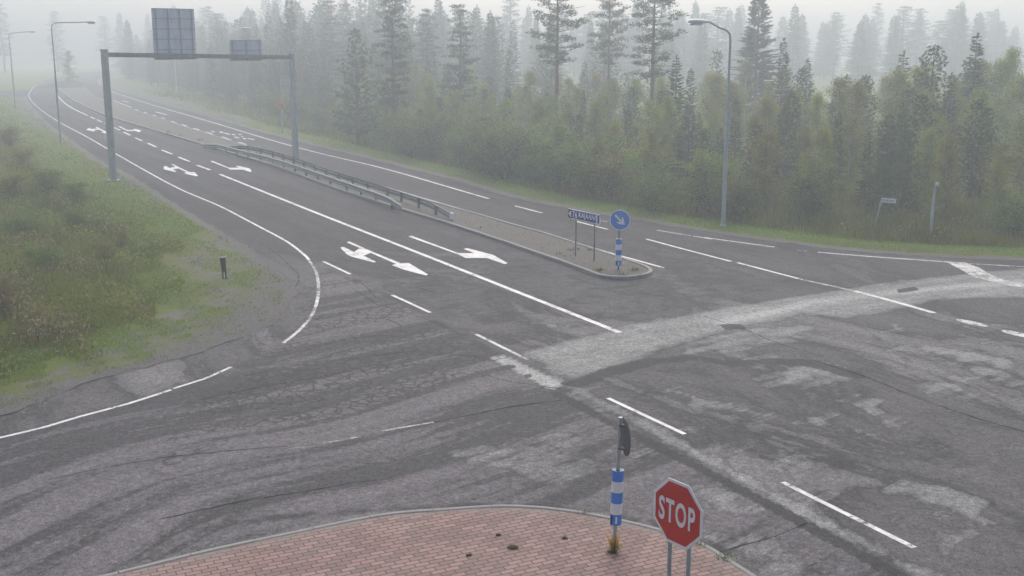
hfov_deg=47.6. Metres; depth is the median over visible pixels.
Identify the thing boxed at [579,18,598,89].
tall spruce
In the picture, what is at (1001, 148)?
young birch
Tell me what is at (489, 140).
willow bush
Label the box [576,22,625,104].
tree
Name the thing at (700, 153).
young birch
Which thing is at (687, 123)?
young spruce
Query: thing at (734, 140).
young spruce
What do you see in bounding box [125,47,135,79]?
young spruce
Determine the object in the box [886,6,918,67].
tall pine
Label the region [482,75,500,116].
young pine
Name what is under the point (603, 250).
edge line
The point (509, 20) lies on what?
tall pine
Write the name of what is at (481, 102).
young pine
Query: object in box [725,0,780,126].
tall spruce
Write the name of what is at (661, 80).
young birch
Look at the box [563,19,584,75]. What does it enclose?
tall spruce
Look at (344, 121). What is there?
willow bush
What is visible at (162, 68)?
young pine
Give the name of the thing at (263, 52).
young spruce
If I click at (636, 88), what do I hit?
young birch
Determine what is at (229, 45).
young pine
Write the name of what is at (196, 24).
young pine
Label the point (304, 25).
young pine
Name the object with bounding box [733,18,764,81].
tall spruce
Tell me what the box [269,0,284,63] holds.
tall spruce
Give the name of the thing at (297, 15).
young spruce
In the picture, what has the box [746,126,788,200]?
young birch
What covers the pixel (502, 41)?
young pine
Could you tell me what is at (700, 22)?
street lamp
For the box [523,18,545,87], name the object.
tall spruce
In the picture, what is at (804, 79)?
young pine
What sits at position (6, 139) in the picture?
yellowing bush
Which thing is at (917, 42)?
tall pine
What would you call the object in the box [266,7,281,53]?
young spruce
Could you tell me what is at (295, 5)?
young pine
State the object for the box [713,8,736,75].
tall spruce
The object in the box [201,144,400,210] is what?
guardrail
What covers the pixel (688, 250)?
lane line
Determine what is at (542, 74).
young pine
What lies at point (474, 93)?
young pine
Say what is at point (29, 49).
sky
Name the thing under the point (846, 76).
young spruce
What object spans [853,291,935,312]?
lane line
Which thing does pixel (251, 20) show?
tall spruce
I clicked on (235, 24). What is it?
young pine
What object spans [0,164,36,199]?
yellowing bush
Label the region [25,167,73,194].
willow bush
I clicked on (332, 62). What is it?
tall pine
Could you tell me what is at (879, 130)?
young pine
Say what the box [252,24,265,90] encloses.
young spruce
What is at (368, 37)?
young spruce
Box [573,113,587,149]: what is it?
young pine
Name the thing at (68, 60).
young birch
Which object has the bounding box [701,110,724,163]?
young birch
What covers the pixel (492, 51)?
young spruce
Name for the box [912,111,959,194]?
young birch
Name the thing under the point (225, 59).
young spruce
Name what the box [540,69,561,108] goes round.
young pine
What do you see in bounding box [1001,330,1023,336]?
lane dash
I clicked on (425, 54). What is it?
young pine
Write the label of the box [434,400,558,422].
road crack
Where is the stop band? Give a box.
[946,261,1023,286]
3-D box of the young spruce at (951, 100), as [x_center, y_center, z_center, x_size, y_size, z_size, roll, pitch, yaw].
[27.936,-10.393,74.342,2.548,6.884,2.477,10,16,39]
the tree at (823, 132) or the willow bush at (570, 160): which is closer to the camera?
the tree at (823, 132)
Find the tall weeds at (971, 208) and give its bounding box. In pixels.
[144,86,1023,247]
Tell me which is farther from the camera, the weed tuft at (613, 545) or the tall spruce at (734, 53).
the tall spruce at (734, 53)
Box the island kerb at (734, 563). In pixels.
[99,504,755,575]
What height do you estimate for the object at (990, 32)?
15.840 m
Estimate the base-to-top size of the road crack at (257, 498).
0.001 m
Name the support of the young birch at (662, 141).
on the verge at (121, 83)
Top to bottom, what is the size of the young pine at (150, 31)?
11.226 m
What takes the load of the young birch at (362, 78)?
on the verge at (121, 83)
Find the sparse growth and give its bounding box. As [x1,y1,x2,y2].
[70,88,644,274]
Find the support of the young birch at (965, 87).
on the verge at (121, 83)
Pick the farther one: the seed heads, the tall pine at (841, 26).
the tall pine at (841, 26)
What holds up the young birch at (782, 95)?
on the verge at (121, 83)
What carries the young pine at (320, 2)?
on the verge at (121, 83)
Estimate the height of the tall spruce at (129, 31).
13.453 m
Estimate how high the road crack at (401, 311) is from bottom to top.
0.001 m
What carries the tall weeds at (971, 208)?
on the verge at (121, 83)
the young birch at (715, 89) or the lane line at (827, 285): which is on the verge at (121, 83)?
the young birch at (715, 89)
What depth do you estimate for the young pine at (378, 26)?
171.77 m
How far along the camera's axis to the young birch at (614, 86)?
96.01 m
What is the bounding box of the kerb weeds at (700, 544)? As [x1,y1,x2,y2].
[581,508,741,561]
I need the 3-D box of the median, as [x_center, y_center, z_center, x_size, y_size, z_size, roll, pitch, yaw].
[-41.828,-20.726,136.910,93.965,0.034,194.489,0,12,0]
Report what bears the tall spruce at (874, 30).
on the verge at (121, 83)
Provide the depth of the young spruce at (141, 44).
266.89 m
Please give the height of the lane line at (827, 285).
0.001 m
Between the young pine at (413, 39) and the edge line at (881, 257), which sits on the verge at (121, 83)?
the young pine at (413, 39)
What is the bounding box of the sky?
[0,0,1023,65]
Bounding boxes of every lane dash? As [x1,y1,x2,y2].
[322,261,350,273]
[391,295,430,312]
[474,334,527,359]
[606,398,686,433]
[738,262,798,278]
[780,482,915,547]
[956,319,986,326]
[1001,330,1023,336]
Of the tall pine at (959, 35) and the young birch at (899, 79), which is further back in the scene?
the tall pine at (959, 35)
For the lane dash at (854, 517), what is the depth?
21.06 m
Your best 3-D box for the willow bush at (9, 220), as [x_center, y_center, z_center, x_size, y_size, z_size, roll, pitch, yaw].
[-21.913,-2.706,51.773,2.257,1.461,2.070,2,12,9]
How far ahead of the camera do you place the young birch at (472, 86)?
111.80 m
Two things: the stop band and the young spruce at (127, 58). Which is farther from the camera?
the young spruce at (127, 58)
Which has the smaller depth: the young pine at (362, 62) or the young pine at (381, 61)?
the young pine at (362, 62)
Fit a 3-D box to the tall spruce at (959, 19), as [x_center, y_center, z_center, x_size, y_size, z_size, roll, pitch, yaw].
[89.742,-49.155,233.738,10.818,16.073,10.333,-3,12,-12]
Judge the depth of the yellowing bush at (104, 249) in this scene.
45.49 m
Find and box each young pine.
[134,49,146,80]
[140,38,149,73]
[143,30,153,72]
[157,60,166,80]
[162,59,184,84]
[195,20,206,73]
[195,27,209,65]
[196,42,203,79]
[199,47,211,84]
[200,58,217,93]
[210,20,227,63]
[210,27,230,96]
[213,13,228,35]
[216,34,226,84]
[225,33,243,86]
[229,26,262,99]
[230,19,248,91]
[256,0,270,39]
[271,0,286,39]
[286,1,312,50]
[296,21,317,82]
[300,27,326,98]
[301,2,344,87]
[304,0,337,75]
[326,2,369,90]
[329,23,344,89]
[331,27,383,145]
[335,21,374,91]
[337,18,350,82]
[337,38,364,100]
[337,59,353,105]
[341,66,361,107]
[348,0,385,54]
[363,0,394,83]
[365,0,412,83]
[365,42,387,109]
[368,32,411,106]
[373,42,389,101]
[378,46,407,108]
[395,0,418,60]
[396,35,421,102]
[402,17,424,100]
[411,12,452,84]
[416,21,439,90]
[424,11,458,94]
[434,63,465,120]
[435,96,449,144]
[450,11,488,88]
[469,86,479,120]
[479,89,490,118]
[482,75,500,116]
[484,16,511,93]
[496,88,517,124]
[519,42,553,103]
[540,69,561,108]
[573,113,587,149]
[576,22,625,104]
[618,76,632,127]
[618,86,643,149]
[621,110,638,151]
[640,44,664,110]
[646,91,666,151]
[669,99,689,158]
[682,128,720,193]
[699,49,727,119]
[708,77,731,136]
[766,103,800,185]
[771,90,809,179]
[779,67,815,146]
[839,74,881,163]
[861,120,892,186]
[877,114,913,195]
[882,89,918,166]
[904,44,962,158]
[943,99,998,192]
[955,106,1002,203]
[958,60,984,159]
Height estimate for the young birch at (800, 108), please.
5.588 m
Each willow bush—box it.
[0,212,48,235]
[17,240,76,269]
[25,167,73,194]
[55,180,98,202]
[59,210,88,231]
[262,93,288,116]
[330,107,363,133]
[380,110,433,157]
[382,112,440,152]
[392,109,457,160]
[438,112,530,167]
[455,118,541,172]
[459,121,520,172]
[463,142,508,176]
[466,126,539,178]
[468,114,570,181]
[520,120,607,188]
[547,133,640,194]
[557,137,616,193]
[617,145,686,204]
[625,165,690,213]
[662,149,747,214]
[776,163,849,220]
[976,187,1023,236]
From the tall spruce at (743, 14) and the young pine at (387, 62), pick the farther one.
the tall spruce at (743, 14)
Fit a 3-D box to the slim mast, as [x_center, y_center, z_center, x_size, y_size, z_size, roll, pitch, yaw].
[18.468,-3.327,50.812,0.234,2.955,0.154,0,12,0]
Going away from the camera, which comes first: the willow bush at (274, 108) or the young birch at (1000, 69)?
the young birch at (1000, 69)
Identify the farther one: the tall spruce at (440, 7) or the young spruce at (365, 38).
the tall spruce at (440, 7)
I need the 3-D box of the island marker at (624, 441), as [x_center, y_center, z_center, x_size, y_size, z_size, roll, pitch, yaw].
[1.751,3.280,19.184,0.237,2.384,0.638,-2,12,-9]
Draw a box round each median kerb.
[59,88,652,279]
[85,87,651,268]
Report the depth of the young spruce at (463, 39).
147.12 m
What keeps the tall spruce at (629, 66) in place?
on the verge at (121, 83)
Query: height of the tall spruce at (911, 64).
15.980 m
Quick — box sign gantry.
[100,8,300,180]
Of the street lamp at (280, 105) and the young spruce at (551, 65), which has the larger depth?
the young spruce at (551, 65)
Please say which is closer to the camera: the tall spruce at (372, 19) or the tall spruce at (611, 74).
the tall spruce at (611, 74)
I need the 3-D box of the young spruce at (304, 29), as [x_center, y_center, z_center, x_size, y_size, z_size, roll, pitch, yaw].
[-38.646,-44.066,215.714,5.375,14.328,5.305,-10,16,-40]
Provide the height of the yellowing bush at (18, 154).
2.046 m
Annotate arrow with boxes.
[87,127,105,132]
[118,126,140,131]
[164,164,197,175]
[211,161,250,171]
[341,242,427,274]
[408,236,506,263]
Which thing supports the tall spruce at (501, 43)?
on the verge at (121, 83)
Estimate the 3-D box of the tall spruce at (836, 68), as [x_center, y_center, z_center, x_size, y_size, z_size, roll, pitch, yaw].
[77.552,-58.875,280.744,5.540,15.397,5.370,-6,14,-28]
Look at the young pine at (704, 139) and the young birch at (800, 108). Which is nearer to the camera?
the young pine at (704, 139)
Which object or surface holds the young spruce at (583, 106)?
on the verge at (121, 83)
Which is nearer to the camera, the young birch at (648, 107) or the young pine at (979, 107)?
the young pine at (979, 107)
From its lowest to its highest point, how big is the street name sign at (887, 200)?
1.973 m
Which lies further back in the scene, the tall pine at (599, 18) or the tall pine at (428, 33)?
the tall pine at (599, 18)
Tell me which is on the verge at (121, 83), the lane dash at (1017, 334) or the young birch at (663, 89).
the young birch at (663, 89)
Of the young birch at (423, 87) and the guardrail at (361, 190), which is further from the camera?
the young birch at (423, 87)
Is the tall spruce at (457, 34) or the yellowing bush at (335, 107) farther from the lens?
the tall spruce at (457, 34)
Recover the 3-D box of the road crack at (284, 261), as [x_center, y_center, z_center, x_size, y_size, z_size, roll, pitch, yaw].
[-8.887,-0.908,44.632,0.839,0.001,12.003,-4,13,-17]
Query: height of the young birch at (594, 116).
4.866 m
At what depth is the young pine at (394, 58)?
132.91 m
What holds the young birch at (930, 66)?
on the verge at (121, 83)
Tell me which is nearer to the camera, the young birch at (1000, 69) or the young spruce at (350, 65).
the young birch at (1000, 69)
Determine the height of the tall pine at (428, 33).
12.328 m
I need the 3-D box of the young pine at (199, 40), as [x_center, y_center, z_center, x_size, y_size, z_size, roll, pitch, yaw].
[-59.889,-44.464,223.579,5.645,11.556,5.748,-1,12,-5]
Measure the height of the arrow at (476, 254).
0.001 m
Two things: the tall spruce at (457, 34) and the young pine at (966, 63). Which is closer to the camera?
the young pine at (966, 63)
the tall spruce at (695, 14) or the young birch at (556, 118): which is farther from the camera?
the tall spruce at (695, 14)
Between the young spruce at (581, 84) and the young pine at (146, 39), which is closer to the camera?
the young spruce at (581, 84)
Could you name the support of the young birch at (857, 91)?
on the verge at (121, 83)
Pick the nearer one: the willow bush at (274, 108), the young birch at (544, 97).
the young birch at (544, 97)
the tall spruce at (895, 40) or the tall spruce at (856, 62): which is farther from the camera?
the tall spruce at (895, 40)
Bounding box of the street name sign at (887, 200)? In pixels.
[873,198,895,232]
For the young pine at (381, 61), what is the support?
on the verge at (121, 83)
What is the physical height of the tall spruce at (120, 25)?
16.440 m
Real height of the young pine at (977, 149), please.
5.556 m
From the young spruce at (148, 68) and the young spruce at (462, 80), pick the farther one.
the young spruce at (148, 68)
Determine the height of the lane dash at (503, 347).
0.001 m
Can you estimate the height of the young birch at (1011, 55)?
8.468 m
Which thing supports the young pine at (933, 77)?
on the verge at (121, 83)
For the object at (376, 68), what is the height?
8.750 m
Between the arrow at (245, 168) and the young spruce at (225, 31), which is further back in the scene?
the young spruce at (225, 31)
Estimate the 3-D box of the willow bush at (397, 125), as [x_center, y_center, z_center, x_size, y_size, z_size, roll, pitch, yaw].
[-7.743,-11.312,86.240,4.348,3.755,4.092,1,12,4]
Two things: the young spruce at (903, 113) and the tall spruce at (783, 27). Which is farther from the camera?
the tall spruce at (783, 27)
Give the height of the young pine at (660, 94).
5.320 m
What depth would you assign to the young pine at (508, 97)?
93.42 m
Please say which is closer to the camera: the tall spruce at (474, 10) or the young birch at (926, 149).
the young birch at (926, 149)
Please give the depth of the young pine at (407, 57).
144.12 m
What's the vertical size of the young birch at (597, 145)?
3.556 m
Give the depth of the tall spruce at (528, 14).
250.03 m
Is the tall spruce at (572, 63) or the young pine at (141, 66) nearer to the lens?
the young pine at (141, 66)
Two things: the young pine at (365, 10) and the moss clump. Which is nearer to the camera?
the moss clump
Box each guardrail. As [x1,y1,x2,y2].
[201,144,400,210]
[228,146,453,219]
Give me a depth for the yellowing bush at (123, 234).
48.12 m
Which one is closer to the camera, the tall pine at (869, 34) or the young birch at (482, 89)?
the young birch at (482, 89)
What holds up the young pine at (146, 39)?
on the verge at (121, 83)
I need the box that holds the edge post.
[219,256,226,278]
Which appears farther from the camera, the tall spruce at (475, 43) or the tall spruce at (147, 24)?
the tall spruce at (147, 24)
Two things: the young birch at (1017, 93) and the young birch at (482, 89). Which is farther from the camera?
the young birch at (482, 89)
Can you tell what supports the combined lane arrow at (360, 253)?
on the junction surface
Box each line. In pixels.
[0,389,170,437]
[28,82,309,259]
[55,91,87,115]
[98,82,489,198]
[174,367,231,388]
[219,174,620,332]
[282,261,319,342]
[382,422,433,430]
[387,187,663,267]
[646,239,729,260]
[704,237,772,246]
[801,279,852,290]
[819,252,945,261]
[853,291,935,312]
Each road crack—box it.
[48,446,285,479]
[161,480,373,518]
[201,364,414,399]
[245,352,475,375]
[256,240,298,286]
[354,289,446,327]
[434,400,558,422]
[706,316,823,356]
[721,523,807,551]
[801,356,1023,431]
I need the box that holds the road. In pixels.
[0,70,524,222]
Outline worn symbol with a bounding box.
[213,131,253,139]
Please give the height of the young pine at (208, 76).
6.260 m
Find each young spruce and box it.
[125,39,139,78]
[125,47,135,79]
[125,48,138,80]
[133,34,140,76]
[137,40,143,75]
[143,39,158,85]
[148,42,161,81]
[178,47,198,83]
[195,24,207,83]
[207,17,213,52]
[217,38,233,91]
[218,21,239,84]
[235,15,248,65]
[245,31,265,92]
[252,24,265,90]
[259,17,263,40]
[260,13,280,85]
[262,4,274,54]
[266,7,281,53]
[272,18,285,79]
[291,0,302,44]
[297,26,308,64]
[298,12,312,62]
[314,26,338,101]
[333,0,350,67]
[340,47,362,109]
[354,19,377,93]
[361,18,374,79]
[400,30,416,114]
[456,29,472,104]
[456,52,469,104]
[478,19,504,106]
[498,49,514,118]
[501,20,524,102]
[533,20,567,103]
[576,91,588,147]
[577,60,594,121]
[660,54,688,162]
[667,98,703,177]
[673,68,700,149]
[712,128,728,166]
[728,100,744,173]
[771,37,796,142]
[796,58,821,138]
[818,99,844,176]
[826,74,859,139]
[866,113,906,194]
[871,50,912,152]
[888,100,914,188]
[907,69,930,147]
[940,72,963,169]
[954,32,995,163]
[1007,108,1023,184]
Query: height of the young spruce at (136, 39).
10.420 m
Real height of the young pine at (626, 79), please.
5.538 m
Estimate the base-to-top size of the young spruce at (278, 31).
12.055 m
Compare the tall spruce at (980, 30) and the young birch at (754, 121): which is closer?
the young birch at (754, 121)
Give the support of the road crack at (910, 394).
on the junction surface
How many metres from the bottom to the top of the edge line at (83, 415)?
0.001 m
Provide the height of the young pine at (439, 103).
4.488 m
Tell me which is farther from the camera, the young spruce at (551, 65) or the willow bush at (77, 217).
the young spruce at (551, 65)
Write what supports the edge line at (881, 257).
on the junction surface
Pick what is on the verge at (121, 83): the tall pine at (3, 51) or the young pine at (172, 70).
the young pine at (172, 70)
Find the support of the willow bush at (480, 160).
on the verge at (121, 83)
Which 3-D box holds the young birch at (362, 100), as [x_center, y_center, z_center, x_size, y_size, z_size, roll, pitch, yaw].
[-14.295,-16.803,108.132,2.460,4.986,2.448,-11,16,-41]
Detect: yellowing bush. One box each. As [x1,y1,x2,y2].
[0,126,22,146]
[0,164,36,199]
[0,278,23,317]
[3,143,39,169]
[88,241,119,260]
[109,230,130,246]
[324,103,354,133]
[572,139,645,199]
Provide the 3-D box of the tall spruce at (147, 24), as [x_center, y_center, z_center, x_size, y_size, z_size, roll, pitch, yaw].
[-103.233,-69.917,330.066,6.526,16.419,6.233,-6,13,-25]
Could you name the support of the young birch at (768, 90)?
on the verge at (121, 83)
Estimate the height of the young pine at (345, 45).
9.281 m
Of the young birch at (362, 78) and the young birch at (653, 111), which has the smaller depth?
the young birch at (653, 111)
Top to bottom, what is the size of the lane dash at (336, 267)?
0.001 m
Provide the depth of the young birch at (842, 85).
72.32 m
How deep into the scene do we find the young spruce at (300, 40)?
186.45 m
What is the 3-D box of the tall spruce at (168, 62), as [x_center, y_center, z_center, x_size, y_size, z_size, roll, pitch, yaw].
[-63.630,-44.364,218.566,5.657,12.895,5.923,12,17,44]
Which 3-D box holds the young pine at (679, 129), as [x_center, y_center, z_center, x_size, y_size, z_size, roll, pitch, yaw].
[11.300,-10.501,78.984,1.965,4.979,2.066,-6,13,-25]
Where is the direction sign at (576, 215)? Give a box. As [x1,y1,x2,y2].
[568,208,599,260]
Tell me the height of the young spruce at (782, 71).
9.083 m
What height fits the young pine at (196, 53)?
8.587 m
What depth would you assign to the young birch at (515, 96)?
105.10 m
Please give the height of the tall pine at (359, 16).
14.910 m
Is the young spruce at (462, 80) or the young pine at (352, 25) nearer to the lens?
the young spruce at (462, 80)
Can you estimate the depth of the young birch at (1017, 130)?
62.48 m
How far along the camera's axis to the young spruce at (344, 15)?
219.51 m
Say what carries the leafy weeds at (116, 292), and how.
on the verge at (64, 370)
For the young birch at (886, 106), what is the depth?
77.28 m
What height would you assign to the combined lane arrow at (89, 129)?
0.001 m
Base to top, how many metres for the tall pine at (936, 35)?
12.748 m
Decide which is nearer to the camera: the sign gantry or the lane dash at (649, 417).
the lane dash at (649, 417)
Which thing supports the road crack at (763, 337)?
on the junction surface
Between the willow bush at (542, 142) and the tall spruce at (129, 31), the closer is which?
the willow bush at (542, 142)
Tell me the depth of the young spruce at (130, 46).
260.43 m
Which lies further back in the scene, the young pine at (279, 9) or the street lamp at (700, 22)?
the young pine at (279, 9)
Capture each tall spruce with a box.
[109,12,126,71]
[117,19,140,76]
[141,14,151,52]
[160,60,185,83]
[241,7,250,30]
[247,9,265,50]
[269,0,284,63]
[274,0,305,90]
[366,1,377,50]
[387,2,409,45]
[412,17,436,94]
[431,0,455,90]
[444,14,458,81]
[445,15,469,63]
[453,8,466,73]
[466,22,485,79]
[468,5,484,85]
[473,10,509,101]
[494,15,514,74]
[499,18,516,72]
[512,16,534,77]
[516,5,533,70]
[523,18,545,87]
[543,17,568,79]
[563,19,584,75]
[570,18,599,76]
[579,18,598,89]
[591,21,617,89]
[610,14,644,82]
[622,0,648,79]
[650,4,671,78]
[657,16,684,88]
[664,9,692,63]
[664,13,695,78]
[678,0,703,77]
[688,13,713,88]
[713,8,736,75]
[722,6,748,80]
[722,21,745,78]
[724,4,748,64]
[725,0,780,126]
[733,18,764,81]
[758,29,775,75]
[768,16,790,71]
[774,4,808,83]
[788,14,818,75]
[799,13,810,66]
[809,22,832,76]
[811,22,837,77]
[827,14,841,73]
[840,20,874,82]
[848,13,880,77]
[868,18,883,75]
[874,14,905,82]
[882,13,901,75]
[905,17,927,69]
[931,3,976,80]
[947,1,969,69]
[953,13,995,77]
[968,21,991,73]
[984,20,1010,71]
[985,7,1002,58]
[1005,27,1023,71]
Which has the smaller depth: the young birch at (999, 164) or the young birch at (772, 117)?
the young birch at (999, 164)
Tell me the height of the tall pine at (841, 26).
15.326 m
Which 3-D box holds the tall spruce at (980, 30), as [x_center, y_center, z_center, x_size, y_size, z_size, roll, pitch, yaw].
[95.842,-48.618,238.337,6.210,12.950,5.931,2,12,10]
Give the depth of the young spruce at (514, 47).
152.32 m
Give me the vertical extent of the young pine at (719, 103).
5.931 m
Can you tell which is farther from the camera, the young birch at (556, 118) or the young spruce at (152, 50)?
the young spruce at (152, 50)
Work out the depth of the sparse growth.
50.46 m
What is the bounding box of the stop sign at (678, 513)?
[653,477,702,575]
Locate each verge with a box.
[0,97,297,414]
[97,66,1023,260]
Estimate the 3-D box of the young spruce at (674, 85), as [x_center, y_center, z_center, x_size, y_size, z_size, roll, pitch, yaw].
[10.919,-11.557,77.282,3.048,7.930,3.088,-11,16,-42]
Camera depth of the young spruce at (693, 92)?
88.15 m
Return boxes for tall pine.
[0,4,14,72]
[45,11,65,71]
[94,16,113,60]
[196,7,210,46]
[202,6,215,41]
[205,13,225,69]
[316,0,346,99]
[353,4,368,48]
[369,0,415,143]
[412,8,443,88]
[436,4,481,126]
[498,0,524,80]
[525,0,589,117]
[555,3,574,79]
[574,14,595,77]
[585,0,632,78]
[585,8,615,56]
[610,13,630,84]
[624,0,689,122]
[625,9,648,82]
[639,14,655,72]
[690,13,716,68]
[704,7,739,70]
[824,18,843,79]
[825,12,851,76]
[857,25,875,67]
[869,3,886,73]
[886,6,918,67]
[905,19,930,68]
[906,8,931,67]
[919,21,954,80]
[936,16,965,72]
[939,9,958,72]
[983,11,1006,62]
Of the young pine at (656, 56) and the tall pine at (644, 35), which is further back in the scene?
the tall pine at (644, 35)
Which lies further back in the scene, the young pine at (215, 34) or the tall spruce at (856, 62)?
the tall spruce at (856, 62)
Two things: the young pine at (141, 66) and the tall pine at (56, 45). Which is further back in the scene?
the tall pine at (56, 45)
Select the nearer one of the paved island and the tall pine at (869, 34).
the paved island
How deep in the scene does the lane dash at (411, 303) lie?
38.00 m
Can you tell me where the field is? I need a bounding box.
[0,66,121,89]
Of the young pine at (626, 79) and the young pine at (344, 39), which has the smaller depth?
the young pine at (626, 79)
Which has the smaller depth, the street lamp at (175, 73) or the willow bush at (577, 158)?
the willow bush at (577, 158)
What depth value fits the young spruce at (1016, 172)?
67.77 m
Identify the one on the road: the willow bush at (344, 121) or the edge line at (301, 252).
the edge line at (301, 252)
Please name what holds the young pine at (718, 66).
on the verge at (121, 83)
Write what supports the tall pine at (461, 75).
on the verge at (121, 83)
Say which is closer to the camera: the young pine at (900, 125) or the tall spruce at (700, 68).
the young pine at (900, 125)
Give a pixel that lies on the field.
(27, 77)
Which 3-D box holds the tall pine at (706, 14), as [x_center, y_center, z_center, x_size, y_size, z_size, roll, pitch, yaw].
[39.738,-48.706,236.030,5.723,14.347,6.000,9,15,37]
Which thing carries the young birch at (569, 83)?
on the verge at (121, 83)
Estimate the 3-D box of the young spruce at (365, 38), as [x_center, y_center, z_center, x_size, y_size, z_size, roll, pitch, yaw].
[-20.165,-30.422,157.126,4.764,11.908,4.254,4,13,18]
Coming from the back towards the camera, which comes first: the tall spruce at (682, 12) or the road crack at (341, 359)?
the tall spruce at (682, 12)
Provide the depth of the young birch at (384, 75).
110.87 m
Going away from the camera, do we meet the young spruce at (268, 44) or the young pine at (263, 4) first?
the young spruce at (268, 44)
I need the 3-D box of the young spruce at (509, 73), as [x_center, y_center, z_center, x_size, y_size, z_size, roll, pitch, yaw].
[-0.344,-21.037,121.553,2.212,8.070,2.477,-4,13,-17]
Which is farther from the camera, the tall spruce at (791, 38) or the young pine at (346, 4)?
the tall spruce at (791, 38)
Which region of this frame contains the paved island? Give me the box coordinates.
[114,507,747,575]
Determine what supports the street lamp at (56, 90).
on the verge at (64, 370)
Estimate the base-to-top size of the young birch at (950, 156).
4.364 m
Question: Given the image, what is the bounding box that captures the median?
[60,87,648,275]
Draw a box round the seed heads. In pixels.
[1,285,168,370]
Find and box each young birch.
[56,50,78,79]
[350,83,368,123]
[352,65,372,105]
[375,74,390,117]
[405,62,424,118]
[413,79,440,115]
[414,71,442,108]
[417,80,437,131]
[462,66,481,116]
[473,79,493,114]
[477,82,495,116]
[508,84,526,125]
[511,67,542,131]
[530,94,555,127]
[545,73,567,109]
[545,114,572,138]
[559,76,580,128]
[559,85,590,139]
[581,72,604,120]
[582,100,606,150]
[585,92,611,149]
[585,135,611,193]
[599,78,621,127]
[600,76,628,142]
[619,76,648,139]
[627,98,672,154]
[634,104,677,161]
[647,75,670,115]
[650,94,684,176]
[653,131,677,180]
[654,86,672,126]
[681,147,715,210]
[687,69,724,133]
[690,112,709,156]
[695,73,739,150]
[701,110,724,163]
[715,79,750,160]
[725,87,753,141]
[733,59,758,123]
[740,114,766,180]
[745,92,783,170]
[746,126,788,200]
[749,137,778,207]
[752,82,781,136]
[759,98,779,143]
[768,66,799,138]
[772,77,793,119]
[782,90,809,164]
[787,125,820,187]
[787,150,822,213]
[797,89,834,180]
[807,75,868,166]
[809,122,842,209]
[828,79,884,175]
[855,79,880,143]
[867,75,901,142]
[871,95,895,156]
[873,62,919,153]
[889,65,931,155]
[902,61,945,103]
[903,86,949,174]
[906,124,946,199]
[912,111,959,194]
[928,133,967,212]
[935,74,971,167]
[946,95,969,163]
[953,87,1008,184]
[955,60,1000,159]
[955,74,980,123]
[968,57,1023,158]
[970,142,1021,208]
[981,152,1017,220]
[990,45,1023,152]
[990,72,1023,174]
[1005,108,1023,191]
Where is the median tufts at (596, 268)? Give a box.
[168,131,646,276]
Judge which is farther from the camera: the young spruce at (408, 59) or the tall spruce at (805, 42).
the tall spruce at (805, 42)
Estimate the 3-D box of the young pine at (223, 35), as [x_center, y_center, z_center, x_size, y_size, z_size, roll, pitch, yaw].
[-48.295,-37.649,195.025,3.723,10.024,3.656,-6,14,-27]
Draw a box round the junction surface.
[0,201,1023,575]
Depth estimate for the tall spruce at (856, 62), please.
217.97 m
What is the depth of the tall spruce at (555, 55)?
241.43 m
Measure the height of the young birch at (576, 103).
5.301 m
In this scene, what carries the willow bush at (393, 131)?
on the verge at (121, 83)
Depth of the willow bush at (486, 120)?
77.74 m
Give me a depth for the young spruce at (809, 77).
97.25 m
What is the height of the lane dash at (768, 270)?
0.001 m
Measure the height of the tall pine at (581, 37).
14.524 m
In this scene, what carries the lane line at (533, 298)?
on the junction surface
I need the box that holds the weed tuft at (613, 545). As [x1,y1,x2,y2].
[604,529,625,551]
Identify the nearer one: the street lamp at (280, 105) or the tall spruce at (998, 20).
the street lamp at (280, 105)
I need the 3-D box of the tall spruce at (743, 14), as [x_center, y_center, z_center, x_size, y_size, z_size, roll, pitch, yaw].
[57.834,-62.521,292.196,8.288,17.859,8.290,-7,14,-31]
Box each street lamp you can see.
[9,31,35,107]
[51,21,95,142]
[152,32,176,91]
[241,27,284,133]
[688,19,730,225]
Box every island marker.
[610,210,629,269]
[610,417,630,540]
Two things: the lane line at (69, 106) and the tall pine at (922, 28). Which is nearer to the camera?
the lane line at (69, 106)
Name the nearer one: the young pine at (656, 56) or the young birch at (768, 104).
the young birch at (768, 104)
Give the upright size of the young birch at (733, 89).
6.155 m
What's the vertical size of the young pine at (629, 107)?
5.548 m
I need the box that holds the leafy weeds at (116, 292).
[0,97,185,376]
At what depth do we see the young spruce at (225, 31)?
200.14 m
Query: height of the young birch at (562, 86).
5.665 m
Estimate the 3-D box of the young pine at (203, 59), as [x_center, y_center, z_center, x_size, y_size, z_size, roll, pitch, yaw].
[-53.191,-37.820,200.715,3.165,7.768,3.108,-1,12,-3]
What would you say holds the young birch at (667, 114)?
on the verge at (121, 83)
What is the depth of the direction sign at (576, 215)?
45.05 m
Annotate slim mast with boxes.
[929,178,938,232]

